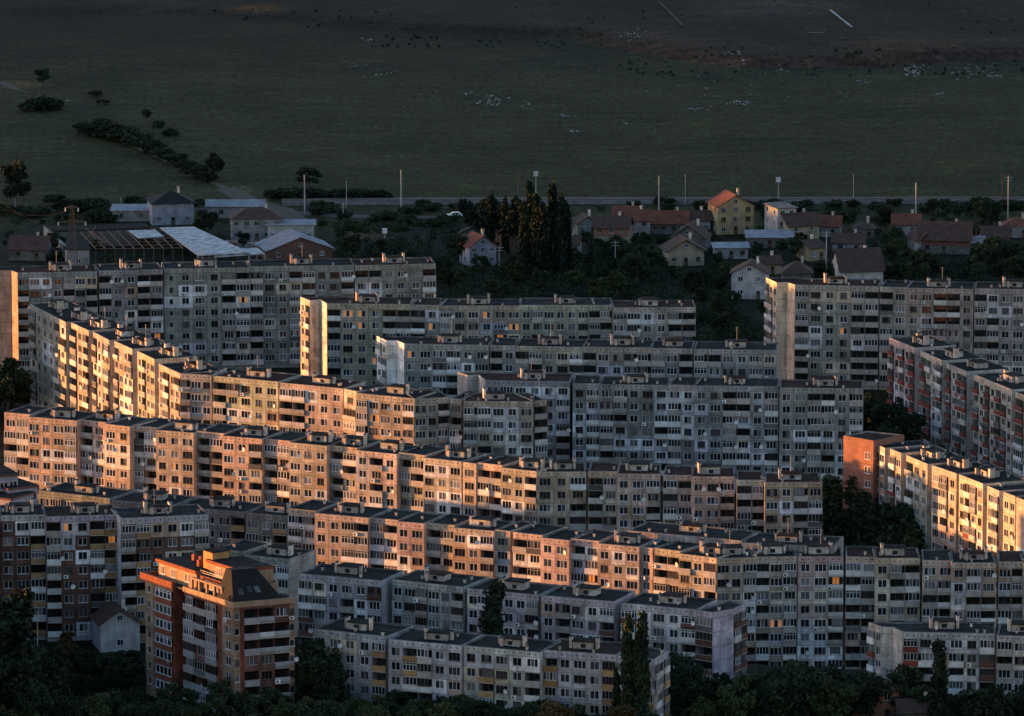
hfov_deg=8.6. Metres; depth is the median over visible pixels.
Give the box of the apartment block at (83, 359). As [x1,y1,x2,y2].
[28,299,387,436]
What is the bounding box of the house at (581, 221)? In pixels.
[571,209,593,234]
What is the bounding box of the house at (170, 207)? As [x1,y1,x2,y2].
[145,186,194,224]
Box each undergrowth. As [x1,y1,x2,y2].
[0,400,995,715]
[2,202,1023,341]
[213,0,1023,75]
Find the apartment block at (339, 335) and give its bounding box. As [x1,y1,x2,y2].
[300,283,695,384]
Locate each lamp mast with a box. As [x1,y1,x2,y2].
[382,228,386,238]
[776,177,780,198]
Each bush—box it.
[0,203,14,213]
[17,102,39,110]
[17,205,30,210]
[19,206,41,215]
[19,209,38,217]
[25,95,60,110]
[41,193,66,203]
[42,207,51,212]
[44,97,65,108]
[49,198,79,210]
[54,213,75,220]
[69,201,93,210]
[72,121,96,132]
[79,197,108,210]
[80,197,111,208]
[81,120,111,135]
[82,210,104,222]
[87,90,102,96]
[93,117,113,122]
[93,122,126,138]
[93,207,109,213]
[96,99,109,103]
[100,212,118,221]
[106,124,140,141]
[119,131,155,145]
[121,197,139,203]
[125,195,141,203]
[132,196,146,203]
[136,138,167,152]
[148,147,173,158]
[151,120,165,127]
[160,127,178,135]
[162,151,187,163]
[173,159,198,170]
[182,163,209,175]
[194,170,218,181]
[194,199,204,206]
[263,189,278,197]
[269,187,287,196]
[277,192,292,198]
[281,186,307,198]
[290,193,307,198]
[300,187,324,198]
[308,207,326,214]
[309,200,328,206]
[312,204,324,209]
[316,218,327,225]
[317,190,333,197]
[323,205,338,212]
[325,201,342,208]
[330,187,343,197]
[330,187,358,197]
[335,210,353,219]
[342,188,368,197]
[366,213,384,221]
[367,189,391,197]
[378,209,397,219]
[381,194,393,197]
[389,212,400,219]
[394,214,417,223]
[396,206,410,213]
[408,207,423,213]
[414,199,431,207]
[420,204,432,210]
[425,204,441,210]
[427,202,443,210]
[430,218,446,226]
[437,214,451,220]
[447,202,458,208]
[449,214,463,221]
[626,200,641,205]
[652,196,676,204]
[660,203,675,209]
[691,199,707,209]
[756,200,764,207]
[762,198,782,204]
[788,201,805,211]
[797,199,814,205]
[823,199,843,208]
[844,199,861,206]
[867,201,885,209]
[886,198,902,205]
[939,198,958,208]
[960,201,971,210]
[969,196,993,201]
[998,199,1015,202]
[1001,201,1016,209]
[1011,200,1023,209]
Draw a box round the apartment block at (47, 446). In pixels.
[4,404,822,534]
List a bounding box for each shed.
[110,204,148,220]
[456,225,486,237]
[711,242,749,258]
[744,230,793,247]
[970,236,985,249]
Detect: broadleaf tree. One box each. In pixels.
[0,158,31,210]
[0,357,34,410]
[0,657,47,708]
[0,704,17,715]
[10,376,31,405]
[18,642,52,688]
[34,67,50,85]
[34,659,71,696]
[47,231,58,240]
[51,247,61,260]
[52,236,66,246]
[69,650,100,684]
[81,692,115,715]
[87,652,111,685]
[89,239,104,255]
[93,688,125,715]
[105,253,114,262]
[106,650,133,686]
[111,701,135,715]
[116,649,143,664]
[123,662,145,690]
[141,108,151,121]
[142,239,152,251]
[142,700,171,715]
[151,700,181,715]
[155,682,181,702]
[174,687,200,708]
[192,218,204,229]
[195,696,227,715]
[200,209,218,231]
[205,152,224,180]
[205,676,232,706]
[210,704,242,715]
[230,689,252,715]
[237,231,250,247]
[241,693,273,715]
[262,686,286,706]
[263,697,296,715]
[280,665,316,703]
[283,699,308,715]
[285,695,294,703]
[295,166,323,187]
[295,637,327,688]
[295,645,344,701]
[302,696,324,710]
[304,707,329,715]
[311,660,350,700]
[319,683,351,702]
[321,699,339,708]
[322,702,355,715]
[339,238,354,257]
[342,218,355,235]
[343,233,361,254]
[343,697,369,715]
[348,220,363,233]
[352,702,373,714]
[354,704,391,715]
[369,247,386,257]
[371,699,396,715]
[374,696,399,706]
[375,238,387,251]
[384,688,412,705]
[395,705,423,715]
[401,250,417,256]
[407,699,433,709]
[408,698,432,715]
[424,700,463,715]
[432,696,453,702]
[433,259,442,274]
[436,267,453,291]
[437,255,453,270]
[438,699,460,704]
[445,235,461,249]
[446,701,475,715]
[448,265,467,291]
[450,693,477,715]
[450,696,474,708]
[454,236,466,262]
[458,198,473,213]
[462,208,475,224]
[466,206,484,227]
[466,700,501,715]
[470,253,491,278]
[472,699,496,705]
[477,196,500,231]
[483,703,503,715]
[484,279,498,293]
[490,293,504,297]
[493,201,510,230]
[496,195,525,255]
[498,283,510,295]
[500,707,515,715]
[503,253,526,271]
[506,260,527,286]
[508,704,528,714]
[516,699,542,715]
[535,698,574,715]
[536,698,559,705]
[557,703,576,715]
[569,703,588,715]
[572,247,581,260]
[581,230,591,246]
[587,238,605,249]
[587,277,611,297]
[605,703,638,715]
[606,247,614,256]
[606,270,627,295]
[609,234,625,255]
[612,268,630,282]
[617,240,630,252]
[617,244,632,256]
[619,287,634,299]
[620,250,649,282]
[631,232,640,244]
[637,232,652,244]
[637,707,657,715]
[642,711,659,715]
[644,243,662,267]
[654,233,668,244]
[655,255,665,264]
[666,265,678,282]
[668,648,702,680]
[668,673,688,713]
[669,678,698,715]
[670,659,711,684]
[674,266,685,277]
[679,273,701,294]
[680,706,705,715]
[683,267,703,295]
[684,676,715,704]
[690,695,717,715]
[695,287,706,306]
[695,302,706,323]
[705,671,735,714]
[707,229,715,240]
[707,291,729,312]
[711,251,723,266]
[711,673,756,715]
[712,275,727,290]
[715,311,738,334]
[717,302,738,315]
[719,262,733,285]
[726,289,741,304]
[730,677,760,697]
[746,687,776,715]
[748,671,780,710]
[752,241,763,255]
[756,299,765,318]
[758,672,804,715]
[762,664,806,698]
[775,238,787,255]
[783,659,821,714]
[786,237,802,259]
[787,662,831,715]
[793,232,808,240]
[804,676,859,715]
[812,662,845,703]
[813,260,828,273]
[815,265,825,277]
[825,262,834,275]
[826,673,852,697]
[837,675,867,715]
[838,207,857,231]
[842,491,893,551]
[843,540,868,579]
[849,669,889,715]
[850,685,876,715]
[851,501,899,543]
[863,391,878,419]
[863,401,888,431]
[865,502,921,545]
[867,399,907,431]
[872,528,928,569]
[874,420,898,433]
[875,203,885,214]
[878,205,892,230]
[881,230,894,242]
[882,242,900,266]
[883,265,894,278]
[886,225,904,241]
[886,663,923,696]
[886,681,907,706]
[888,237,906,250]
[892,406,925,440]
[894,261,902,278]
[896,247,914,260]
[898,260,914,279]
[903,256,916,278]
[905,683,933,703]
[907,251,921,270]
[914,248,931,262]
[915,256,928,271]
[917,253,936,276]
[917,262,931,280]
[919,553,920,593]
[925,198,942,215]
[931,258,945,274]
[941,693,958,712]
[951,689,977,714]
[952,205,961,218]
[958,203,966,215]
[958,687,998,715]
[965,254,979,272]
[969,241,985,261]
[969,262,986,280]
[972,200,985,222]
[976,685,1016,715]
[979,246,1000,272]
[982,235,1001,249]
[985,201,994,212]
[988,209,999,225]
[991,202,1002,212]
[991,264,1005,276]
[996,241,1011,258]
[1000,255,1021,278]
[1001,238,1016,254]
[1006,689,1023,714]
[1011,243,1022,254]
[1012,255,1023,278]
[1013,679,1023,696]
[1014,262,1023,278]
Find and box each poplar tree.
[0,599,28,710]
[0,620,20,711]
[2,584,36,654]
[478,578,506,635]
[486,192,494,241]
[500,195,509,255]
[517,201,529,271]
[524,181,534,266]
[530,192,541,272]
[535,201,549,280]
[546,179,558,274]
[552,192,567,277]
[563,200,572,273]
[611,666,621,708]
[619,611,635,707]
[633,610,650,713]
[822,475,841,535]
[828,483,842,535]
[831,475,858,538]
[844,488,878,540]
[926,638,949,715]
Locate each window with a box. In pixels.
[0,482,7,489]
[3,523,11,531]
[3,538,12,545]
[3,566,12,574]
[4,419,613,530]
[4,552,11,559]
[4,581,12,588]
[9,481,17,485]
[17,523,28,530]
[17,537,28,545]
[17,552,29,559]
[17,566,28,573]
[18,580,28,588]
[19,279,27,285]
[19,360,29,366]
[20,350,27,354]
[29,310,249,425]
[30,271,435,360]
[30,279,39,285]
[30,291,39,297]
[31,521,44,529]
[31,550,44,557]
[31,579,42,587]
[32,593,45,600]
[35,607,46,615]
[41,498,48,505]
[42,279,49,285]
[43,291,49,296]
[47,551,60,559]
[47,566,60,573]
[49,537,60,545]
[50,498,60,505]
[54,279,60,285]
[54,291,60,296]
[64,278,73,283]
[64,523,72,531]
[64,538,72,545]
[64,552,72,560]
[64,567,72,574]
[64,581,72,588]
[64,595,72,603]
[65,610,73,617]
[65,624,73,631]
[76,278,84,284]
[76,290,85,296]
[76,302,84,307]
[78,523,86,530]
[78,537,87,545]
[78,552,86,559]
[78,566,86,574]
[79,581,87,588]
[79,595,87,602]
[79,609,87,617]
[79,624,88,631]
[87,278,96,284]
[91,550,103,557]
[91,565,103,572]
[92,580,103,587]
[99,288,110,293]
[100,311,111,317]
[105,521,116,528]
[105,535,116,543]
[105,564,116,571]
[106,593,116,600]
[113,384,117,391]
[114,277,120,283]
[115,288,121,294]
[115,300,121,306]
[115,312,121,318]
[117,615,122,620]
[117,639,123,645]
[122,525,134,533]
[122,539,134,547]
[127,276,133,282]
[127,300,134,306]
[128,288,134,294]
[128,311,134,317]
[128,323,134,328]
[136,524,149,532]
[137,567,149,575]
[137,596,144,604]
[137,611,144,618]
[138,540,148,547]
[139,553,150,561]
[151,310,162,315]
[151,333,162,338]
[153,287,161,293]
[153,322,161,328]
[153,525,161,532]
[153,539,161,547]
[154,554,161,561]
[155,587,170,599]
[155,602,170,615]
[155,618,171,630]
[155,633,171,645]
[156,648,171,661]
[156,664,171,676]
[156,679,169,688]
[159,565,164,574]
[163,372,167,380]
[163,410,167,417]
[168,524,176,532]
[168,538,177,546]
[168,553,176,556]
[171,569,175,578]
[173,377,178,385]
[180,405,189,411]
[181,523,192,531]
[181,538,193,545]
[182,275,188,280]
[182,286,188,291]
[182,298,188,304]
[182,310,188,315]
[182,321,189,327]
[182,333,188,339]
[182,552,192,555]
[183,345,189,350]
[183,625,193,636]
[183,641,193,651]
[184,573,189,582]
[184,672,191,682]
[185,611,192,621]
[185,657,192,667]
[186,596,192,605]
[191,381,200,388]
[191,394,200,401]
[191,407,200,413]
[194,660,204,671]
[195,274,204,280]
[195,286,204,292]
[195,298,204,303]
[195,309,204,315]
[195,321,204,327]
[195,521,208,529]
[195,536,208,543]
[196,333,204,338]
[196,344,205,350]
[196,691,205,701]
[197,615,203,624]
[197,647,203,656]
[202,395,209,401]
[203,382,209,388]
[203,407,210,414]
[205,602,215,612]
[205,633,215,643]
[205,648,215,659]
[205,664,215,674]
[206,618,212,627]
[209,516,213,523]
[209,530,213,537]
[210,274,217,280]
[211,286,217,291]
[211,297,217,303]
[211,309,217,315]
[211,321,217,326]
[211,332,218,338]
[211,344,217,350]
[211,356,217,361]
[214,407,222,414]
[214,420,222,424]
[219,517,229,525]
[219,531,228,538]
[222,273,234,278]
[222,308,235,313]
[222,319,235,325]
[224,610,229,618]
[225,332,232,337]
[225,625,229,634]
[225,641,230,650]
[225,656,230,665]
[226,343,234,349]
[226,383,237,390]
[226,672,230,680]
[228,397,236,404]
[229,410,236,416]
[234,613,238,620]
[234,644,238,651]
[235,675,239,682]
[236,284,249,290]
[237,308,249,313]
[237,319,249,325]
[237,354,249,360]
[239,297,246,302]
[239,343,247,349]
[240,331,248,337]
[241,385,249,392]
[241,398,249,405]
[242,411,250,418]
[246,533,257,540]
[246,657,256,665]
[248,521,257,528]
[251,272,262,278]
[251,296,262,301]
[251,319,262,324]
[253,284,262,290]
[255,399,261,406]
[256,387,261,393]
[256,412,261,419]
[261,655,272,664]
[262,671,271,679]
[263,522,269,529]
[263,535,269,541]
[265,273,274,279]
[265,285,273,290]
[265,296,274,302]
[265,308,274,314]
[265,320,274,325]
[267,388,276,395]
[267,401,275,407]
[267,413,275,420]
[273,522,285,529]
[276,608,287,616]
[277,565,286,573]
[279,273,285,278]
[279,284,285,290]
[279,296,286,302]
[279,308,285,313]
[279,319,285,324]
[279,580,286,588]
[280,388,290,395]
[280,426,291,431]
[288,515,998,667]
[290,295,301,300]
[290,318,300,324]
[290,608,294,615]
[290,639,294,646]
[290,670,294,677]
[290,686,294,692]
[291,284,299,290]
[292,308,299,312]
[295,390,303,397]
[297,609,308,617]
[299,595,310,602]
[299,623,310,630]
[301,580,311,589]
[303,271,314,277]
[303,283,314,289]
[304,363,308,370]
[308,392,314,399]
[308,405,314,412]
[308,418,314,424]
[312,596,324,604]
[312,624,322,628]
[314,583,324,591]
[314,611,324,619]
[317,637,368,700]
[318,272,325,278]
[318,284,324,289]
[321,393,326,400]
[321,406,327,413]
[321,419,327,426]
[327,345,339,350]
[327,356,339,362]
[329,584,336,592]
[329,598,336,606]
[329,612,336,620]
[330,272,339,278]
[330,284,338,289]
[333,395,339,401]
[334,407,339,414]
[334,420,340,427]
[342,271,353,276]
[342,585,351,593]
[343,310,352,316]
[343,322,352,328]
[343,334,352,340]
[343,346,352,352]
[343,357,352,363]
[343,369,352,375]
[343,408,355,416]
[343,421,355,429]
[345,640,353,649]
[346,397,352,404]
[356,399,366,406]
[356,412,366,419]
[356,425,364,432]
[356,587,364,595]
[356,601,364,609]
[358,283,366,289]
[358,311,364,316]
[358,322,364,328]
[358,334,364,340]
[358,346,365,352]
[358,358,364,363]
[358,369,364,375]
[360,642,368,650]
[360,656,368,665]
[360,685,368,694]
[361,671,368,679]
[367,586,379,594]
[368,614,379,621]
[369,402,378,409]
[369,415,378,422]
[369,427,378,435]
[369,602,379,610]
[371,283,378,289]
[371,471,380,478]
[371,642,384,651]
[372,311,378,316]
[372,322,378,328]
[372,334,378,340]
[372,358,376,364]
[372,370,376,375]
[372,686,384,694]
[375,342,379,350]
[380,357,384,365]
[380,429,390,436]
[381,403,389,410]
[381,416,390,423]
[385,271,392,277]
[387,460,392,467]
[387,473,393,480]
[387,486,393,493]
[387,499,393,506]
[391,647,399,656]
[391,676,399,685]
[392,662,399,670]
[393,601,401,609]
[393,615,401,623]
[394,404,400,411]
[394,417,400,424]
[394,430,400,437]
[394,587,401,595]
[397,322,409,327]
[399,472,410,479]
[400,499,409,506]
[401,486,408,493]
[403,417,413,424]
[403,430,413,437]
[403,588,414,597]
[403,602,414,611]
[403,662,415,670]
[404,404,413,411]
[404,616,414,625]
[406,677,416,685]
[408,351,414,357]
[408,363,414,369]
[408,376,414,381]
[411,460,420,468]
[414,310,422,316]
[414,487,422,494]
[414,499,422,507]
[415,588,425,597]
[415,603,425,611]
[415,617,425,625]
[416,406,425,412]
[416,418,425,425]
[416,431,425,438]
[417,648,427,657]
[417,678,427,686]
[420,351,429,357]
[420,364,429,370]
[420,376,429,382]
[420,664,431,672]
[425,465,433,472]
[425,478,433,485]
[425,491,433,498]
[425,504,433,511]
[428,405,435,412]
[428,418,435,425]
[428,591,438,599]
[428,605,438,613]
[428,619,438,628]
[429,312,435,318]
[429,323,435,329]
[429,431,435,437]
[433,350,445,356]
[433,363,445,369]
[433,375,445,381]
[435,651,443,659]
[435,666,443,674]
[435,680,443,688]
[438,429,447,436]
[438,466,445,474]
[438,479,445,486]
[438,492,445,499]
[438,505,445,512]
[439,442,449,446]
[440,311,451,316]
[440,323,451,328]
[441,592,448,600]
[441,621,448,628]
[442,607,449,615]
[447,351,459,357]
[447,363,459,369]
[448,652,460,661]
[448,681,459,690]
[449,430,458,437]
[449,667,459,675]
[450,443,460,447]
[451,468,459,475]
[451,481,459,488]
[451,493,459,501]
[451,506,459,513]
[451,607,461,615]
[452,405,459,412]
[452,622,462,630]
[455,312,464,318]
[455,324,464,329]
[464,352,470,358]
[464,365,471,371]
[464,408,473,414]
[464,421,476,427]
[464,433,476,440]
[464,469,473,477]
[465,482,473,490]
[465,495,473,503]
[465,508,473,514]
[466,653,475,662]
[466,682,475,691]
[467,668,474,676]
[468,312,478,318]
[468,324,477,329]
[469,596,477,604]
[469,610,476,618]
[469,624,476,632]
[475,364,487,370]
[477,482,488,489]
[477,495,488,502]
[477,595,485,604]
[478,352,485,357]
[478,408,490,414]
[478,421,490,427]
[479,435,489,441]
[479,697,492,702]
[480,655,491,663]
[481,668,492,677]
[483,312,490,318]
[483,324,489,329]
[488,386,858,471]
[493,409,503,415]
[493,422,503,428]
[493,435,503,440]
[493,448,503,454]
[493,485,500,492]
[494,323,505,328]
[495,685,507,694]
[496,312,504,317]
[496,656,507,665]
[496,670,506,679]
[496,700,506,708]
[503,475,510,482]
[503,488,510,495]
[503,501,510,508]
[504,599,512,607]
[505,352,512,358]
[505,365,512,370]
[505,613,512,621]
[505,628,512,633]
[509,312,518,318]
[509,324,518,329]
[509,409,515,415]
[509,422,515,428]
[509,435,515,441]
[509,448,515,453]
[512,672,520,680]
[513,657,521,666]
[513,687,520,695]
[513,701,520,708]
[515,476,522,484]
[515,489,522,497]
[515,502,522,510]
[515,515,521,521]
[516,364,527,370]
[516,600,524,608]
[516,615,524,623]
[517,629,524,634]
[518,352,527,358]
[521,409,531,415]
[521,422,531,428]
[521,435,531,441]
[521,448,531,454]
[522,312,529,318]
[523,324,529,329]
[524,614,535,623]
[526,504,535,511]
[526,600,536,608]
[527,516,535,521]
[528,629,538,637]
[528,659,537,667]
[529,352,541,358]
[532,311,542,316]
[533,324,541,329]
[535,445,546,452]
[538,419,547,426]
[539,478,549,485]
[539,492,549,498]
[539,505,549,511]
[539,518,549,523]
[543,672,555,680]
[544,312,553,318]
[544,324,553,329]
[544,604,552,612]
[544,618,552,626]
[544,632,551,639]
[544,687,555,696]
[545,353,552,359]
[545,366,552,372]
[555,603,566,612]
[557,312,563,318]
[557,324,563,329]
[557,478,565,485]
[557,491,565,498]
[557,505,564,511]
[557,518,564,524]
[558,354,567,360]
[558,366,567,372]
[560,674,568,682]
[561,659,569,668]
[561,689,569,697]
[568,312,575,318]
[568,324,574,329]
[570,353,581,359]
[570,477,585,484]
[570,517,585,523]
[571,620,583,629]
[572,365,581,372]
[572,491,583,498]
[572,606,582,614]
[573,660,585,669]
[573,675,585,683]
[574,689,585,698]
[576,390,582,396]
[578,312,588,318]
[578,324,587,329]
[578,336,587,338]
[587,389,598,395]
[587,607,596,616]
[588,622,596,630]
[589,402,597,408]
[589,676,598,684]
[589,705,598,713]
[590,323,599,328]
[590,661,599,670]
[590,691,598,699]
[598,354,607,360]
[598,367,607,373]
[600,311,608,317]
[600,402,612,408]
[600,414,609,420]
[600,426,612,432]
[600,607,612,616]
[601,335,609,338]
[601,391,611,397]
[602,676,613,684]
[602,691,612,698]
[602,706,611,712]
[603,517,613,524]
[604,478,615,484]
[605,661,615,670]
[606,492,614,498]
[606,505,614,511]
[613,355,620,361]
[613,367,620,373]
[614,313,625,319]
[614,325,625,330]
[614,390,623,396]
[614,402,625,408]
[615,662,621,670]
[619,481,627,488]
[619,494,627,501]
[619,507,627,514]
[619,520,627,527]
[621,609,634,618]
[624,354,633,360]
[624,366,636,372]
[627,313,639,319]
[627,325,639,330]
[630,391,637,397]
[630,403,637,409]
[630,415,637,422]
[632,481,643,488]
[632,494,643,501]
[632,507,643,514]
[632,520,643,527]
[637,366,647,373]
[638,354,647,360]
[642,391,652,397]
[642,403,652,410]
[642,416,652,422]
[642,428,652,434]
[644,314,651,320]
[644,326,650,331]
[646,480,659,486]
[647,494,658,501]
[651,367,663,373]
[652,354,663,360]
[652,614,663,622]
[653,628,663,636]
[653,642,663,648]
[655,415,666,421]
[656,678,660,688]
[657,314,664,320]
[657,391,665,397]
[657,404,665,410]
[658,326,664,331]
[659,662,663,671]
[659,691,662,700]
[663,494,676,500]
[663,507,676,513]
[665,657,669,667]
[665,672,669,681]
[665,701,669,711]
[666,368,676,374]
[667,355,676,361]
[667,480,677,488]
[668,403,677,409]
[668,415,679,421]
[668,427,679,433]
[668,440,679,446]
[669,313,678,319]
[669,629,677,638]
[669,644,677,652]
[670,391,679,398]
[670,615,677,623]
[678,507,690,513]
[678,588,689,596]
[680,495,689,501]
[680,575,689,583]
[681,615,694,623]
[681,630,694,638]
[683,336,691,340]
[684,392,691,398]
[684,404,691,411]
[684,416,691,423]
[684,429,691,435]
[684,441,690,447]
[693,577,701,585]
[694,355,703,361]
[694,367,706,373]
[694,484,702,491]
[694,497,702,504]
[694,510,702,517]
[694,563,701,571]
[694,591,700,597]
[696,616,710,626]
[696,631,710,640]
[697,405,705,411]
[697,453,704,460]
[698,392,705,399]
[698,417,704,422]
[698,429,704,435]
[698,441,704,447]
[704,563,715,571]
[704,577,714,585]
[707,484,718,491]
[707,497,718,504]
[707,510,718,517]
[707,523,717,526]
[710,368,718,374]
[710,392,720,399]
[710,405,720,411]
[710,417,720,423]
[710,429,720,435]
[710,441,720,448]
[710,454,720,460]
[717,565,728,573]
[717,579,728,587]
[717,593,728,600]
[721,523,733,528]
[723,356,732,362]
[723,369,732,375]
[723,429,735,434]
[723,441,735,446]
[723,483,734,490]
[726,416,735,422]
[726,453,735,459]
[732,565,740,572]
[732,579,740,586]
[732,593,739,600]
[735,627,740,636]
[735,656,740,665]
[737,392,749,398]
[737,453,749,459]
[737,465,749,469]
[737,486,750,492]
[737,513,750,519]
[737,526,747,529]
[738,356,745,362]
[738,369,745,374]
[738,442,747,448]
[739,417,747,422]
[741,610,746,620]
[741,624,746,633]
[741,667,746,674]
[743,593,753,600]
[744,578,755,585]
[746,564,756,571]
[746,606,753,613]
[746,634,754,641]
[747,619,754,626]
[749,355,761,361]
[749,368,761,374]
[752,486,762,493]
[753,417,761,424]
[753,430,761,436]
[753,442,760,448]
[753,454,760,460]
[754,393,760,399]
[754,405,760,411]
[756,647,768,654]
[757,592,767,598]
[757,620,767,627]
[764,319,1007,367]
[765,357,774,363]
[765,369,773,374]
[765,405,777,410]
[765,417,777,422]
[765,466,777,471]
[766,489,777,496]
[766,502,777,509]
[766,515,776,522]
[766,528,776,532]
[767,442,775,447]
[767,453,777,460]
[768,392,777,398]
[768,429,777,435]
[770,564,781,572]
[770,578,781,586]
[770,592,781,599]
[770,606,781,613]
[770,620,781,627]
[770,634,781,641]
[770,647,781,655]
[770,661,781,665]
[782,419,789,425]
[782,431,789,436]
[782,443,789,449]
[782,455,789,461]
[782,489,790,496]
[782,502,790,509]
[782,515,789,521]
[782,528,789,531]
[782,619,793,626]
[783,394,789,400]
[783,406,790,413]
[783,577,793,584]
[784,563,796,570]
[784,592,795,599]
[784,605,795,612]
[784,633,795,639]
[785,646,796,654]
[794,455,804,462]
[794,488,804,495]
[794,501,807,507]
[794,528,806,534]
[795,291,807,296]
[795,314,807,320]
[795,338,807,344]
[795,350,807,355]
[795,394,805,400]
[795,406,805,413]
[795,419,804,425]
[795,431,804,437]
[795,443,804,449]
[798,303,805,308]
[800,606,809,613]
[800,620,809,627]
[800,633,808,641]
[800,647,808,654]
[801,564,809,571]
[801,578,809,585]
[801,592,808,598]
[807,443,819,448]
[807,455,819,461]
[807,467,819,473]
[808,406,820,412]
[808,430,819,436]
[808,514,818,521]
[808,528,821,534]
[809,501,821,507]
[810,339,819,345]
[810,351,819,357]
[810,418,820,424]
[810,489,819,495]
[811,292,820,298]
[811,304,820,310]
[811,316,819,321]
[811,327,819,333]
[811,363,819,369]
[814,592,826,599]
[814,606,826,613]
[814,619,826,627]
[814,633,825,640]
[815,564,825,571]
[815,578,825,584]
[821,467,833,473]
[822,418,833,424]
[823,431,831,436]
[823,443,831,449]
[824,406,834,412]
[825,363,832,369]
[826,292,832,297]
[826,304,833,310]
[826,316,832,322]
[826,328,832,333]
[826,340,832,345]
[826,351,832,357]
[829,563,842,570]
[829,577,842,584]
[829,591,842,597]
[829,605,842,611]
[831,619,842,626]
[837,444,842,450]
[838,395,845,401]
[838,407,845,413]
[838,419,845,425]
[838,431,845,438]
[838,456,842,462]
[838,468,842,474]
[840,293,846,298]
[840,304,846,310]
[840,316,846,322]
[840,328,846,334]
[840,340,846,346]
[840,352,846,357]
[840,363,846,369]
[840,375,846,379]
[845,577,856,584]
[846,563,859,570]
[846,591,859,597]
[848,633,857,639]
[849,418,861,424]
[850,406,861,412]
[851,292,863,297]
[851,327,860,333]
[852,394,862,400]
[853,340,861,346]
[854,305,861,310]
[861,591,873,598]
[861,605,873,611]
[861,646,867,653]
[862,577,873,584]
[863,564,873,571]
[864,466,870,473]
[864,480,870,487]
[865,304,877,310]
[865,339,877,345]
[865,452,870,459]
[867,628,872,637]
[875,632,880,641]
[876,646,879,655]
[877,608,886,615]
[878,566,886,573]
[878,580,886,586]
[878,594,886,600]
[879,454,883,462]
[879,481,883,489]
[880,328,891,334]
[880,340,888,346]
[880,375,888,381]
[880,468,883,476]
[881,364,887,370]
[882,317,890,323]
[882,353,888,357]
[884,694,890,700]
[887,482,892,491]
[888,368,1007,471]
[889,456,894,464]
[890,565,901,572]
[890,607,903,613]
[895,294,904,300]
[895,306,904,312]
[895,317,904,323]
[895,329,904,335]
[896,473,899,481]
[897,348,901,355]
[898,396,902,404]
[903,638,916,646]
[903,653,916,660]
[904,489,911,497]
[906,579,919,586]
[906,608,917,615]
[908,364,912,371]
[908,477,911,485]
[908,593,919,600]
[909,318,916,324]
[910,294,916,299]
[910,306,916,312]
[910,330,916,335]
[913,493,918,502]
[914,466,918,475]
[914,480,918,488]
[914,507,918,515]
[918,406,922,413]
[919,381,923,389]
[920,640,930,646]
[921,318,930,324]
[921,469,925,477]
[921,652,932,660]
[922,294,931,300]
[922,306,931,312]
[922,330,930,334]
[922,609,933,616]
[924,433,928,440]
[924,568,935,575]
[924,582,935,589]
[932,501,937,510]
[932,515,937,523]
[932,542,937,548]
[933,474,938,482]
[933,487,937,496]
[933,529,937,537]
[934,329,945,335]
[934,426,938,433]
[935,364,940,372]
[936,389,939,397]
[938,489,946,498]
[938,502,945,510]
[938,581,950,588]
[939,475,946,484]
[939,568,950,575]
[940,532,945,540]
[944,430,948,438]
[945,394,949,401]
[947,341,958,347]
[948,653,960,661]
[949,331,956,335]
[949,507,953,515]
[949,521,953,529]
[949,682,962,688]
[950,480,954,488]
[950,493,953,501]
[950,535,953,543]
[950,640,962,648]
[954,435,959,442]
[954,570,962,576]
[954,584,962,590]
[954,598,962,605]
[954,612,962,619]
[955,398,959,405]
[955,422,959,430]
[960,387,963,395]
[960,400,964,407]
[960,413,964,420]
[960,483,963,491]
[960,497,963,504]
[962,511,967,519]
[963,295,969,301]
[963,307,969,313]
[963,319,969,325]
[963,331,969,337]
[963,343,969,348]
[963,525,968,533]
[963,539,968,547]
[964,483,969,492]
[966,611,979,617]
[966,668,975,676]
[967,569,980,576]
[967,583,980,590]
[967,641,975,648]
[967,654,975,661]
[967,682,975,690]
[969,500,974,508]
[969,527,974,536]
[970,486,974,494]
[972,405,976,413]
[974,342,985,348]
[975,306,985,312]
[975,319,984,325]
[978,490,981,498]
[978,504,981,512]
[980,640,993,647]
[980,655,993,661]
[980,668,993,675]
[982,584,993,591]
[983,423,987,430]
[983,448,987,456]
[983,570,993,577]
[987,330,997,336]
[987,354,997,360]
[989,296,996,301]
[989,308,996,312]
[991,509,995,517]
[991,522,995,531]
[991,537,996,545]
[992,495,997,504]
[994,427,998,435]
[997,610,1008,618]
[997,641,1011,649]
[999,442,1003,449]
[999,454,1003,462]
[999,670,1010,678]
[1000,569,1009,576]
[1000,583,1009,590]
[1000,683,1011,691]
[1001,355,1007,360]
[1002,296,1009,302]
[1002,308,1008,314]
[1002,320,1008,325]
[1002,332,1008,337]
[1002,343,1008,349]
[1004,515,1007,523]
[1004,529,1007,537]
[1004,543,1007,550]
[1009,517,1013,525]
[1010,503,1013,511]
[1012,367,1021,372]
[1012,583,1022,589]
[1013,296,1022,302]
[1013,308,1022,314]
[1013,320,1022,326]
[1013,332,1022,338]
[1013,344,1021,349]
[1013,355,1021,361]
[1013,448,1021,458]
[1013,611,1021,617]
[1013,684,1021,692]
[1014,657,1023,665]
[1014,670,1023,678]
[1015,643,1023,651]
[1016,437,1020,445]
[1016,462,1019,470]
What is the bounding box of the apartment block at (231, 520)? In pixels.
[38,470,293,547]
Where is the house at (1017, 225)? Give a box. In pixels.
[1002,212,1023,237]
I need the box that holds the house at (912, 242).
[905,228,928,250]
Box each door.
[34,253,37,260]
[171,217,174,224]
[255,233,258,240]
[684,258,687,265]
[734,226,737,233]
[756,291,759,298]
[768,240,771,247]
[867,231,870,238]
[885,708,889,715]
[942,246,945,253]
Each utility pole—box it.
[37,611,37,644]
[304,175,304,213]
[400,170,401,207]
[514,173,521,197]
[611,241,619,256]
[658,176,659,209]
[685,174,685,203]
[825,231,826,268]
[915,183,916,212]
[998,171,1005,199]
[1004,176,1012,219]
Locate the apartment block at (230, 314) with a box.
[0,252,435,374]
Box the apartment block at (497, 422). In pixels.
[356,372,547,461]

